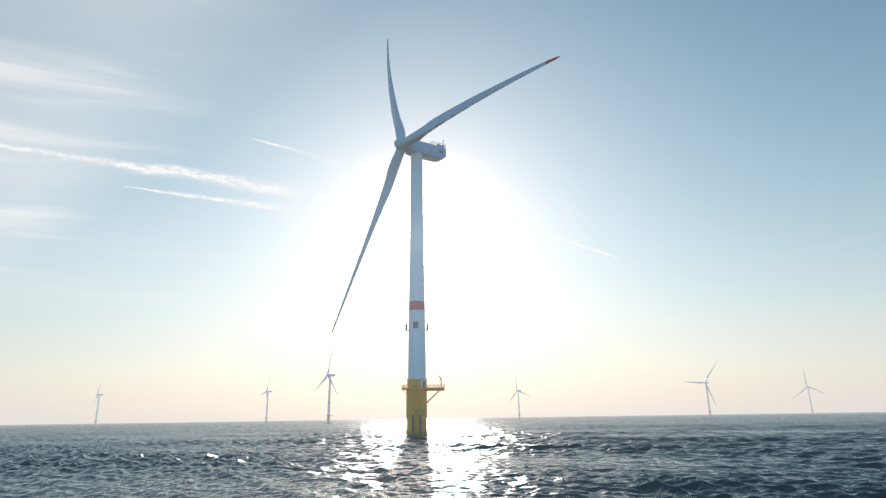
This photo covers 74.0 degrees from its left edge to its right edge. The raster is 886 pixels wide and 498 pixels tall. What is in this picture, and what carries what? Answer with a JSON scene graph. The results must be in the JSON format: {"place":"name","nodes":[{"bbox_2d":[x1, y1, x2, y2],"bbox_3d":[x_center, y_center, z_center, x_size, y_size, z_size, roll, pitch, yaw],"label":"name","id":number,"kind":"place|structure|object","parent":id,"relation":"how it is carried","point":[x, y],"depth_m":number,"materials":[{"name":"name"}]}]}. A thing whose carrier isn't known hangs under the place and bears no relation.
{"place":"outdoors","nodes":[
{"label":"outdoors","id":0,"kind":"place"},
{"bbox_2d":[0,59,132,226],"bbox_3d":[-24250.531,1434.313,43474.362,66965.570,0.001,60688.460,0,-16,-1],"label":"cloud","id":1,"kind":"structure","parent":0,"point":[24,72],"depth_m":22663.78,"materials":[{"name":"white"}]},
{"bbox_2d":[0,143,364,212],"bbox_3d":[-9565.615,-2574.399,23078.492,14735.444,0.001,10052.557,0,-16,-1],"label":"contrail","id":2,"kind":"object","parent":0,"point":[155,169],"depth_m":22139.97,"materials":[{"name":"white"}]},
{"bbox_2d":[126,186,329,220],"bbox_3d":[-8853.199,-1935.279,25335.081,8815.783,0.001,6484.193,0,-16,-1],"label":"contrail","id":3,"kind":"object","parent":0,"point":[256,204],"depth_m":24922.31,"materials":[{"name":"white"}]},
{"bbox_2d":[255,139,362,169],"bbox_3d":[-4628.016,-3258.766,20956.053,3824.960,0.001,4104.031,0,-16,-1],"label":"contrail","id":4,"kind":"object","parent":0,"point":[276,144],"depth_m":20161.47,"materials":[{"name":"white"}]},
{"bbox_2d":[0,412,885,497],"bbox_3d":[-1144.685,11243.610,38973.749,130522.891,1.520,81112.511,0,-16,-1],"label":"sea","id":5,"kind":"structure","parent":0,"point":[809,455],"depth_m":81.94,"materials":[{"name":"teal liquid"}]},
{"bbox_2d":[94,375,103,424],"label":"wind turbine","id":6,"kind":"object","parent":5,"relation":"in","point":[98,398],"depth_m":1886.57,"materials":[{"name":"metal"}]},
{"bbox_2d":[260,373,272,422],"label":"wind turbine","id":7,"kind":"object","parent":5,"relation":"in","point":[267,393],"depth_m":1831.39,"materials":[{"name":"metal"}]},
{"bbox_2d":[316,343,337,422],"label":"wind turbine","id":8,"kind":"object","parent":5,"relation":"in","point":[329,376],"depth_m":1204.23,"materials":[{"name":"metal"}]},
{"bbox_2d":[331,39,559,436],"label":"wind turbine","id":9,"kind":"object","parent":5,"relation":"in","point":[414,147],"depth_m":187.53,"materials":[{"name":"metal"}]},
{"bbox_2d":[509,372,530,418],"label":"wind turbine","id":10,"kind":"object","parent":5,"relation":"in","point":[519,414],"depth_m":2033.48,"materials":[{"name":"metal"}]},
{"bbox_2d":[683,362,716,415],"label":"wind turbine","id":11,"kind":"object","parent":5,"relation":"in","point":[707,390],"depth_m":1699.20,"materials":[{"name":"metal"}]},
{"bbox_2d":[792,368,827,414],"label":"wind turbine","id":12,"kind":"object","parent":5,"relation":"in","point":[807,387],"depth_m":2077.01,"materials":[{"name":"metal"}]},
{"bbox_2d":[0,0,885,424],"label":"sky","id":13,"kind":"structure","parent":0,"point":[729,156],"materials":[{"name":"blue"}]},
{"bbox_2d":[539,232,615,256],"bbox_3d":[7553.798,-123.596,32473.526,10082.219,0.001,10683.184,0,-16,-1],"label":"contrail","id":14,"kind":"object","parent":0,"point":[578,244],"depth_m":32034.15,"materials":[{"name":"white"}]}
]}

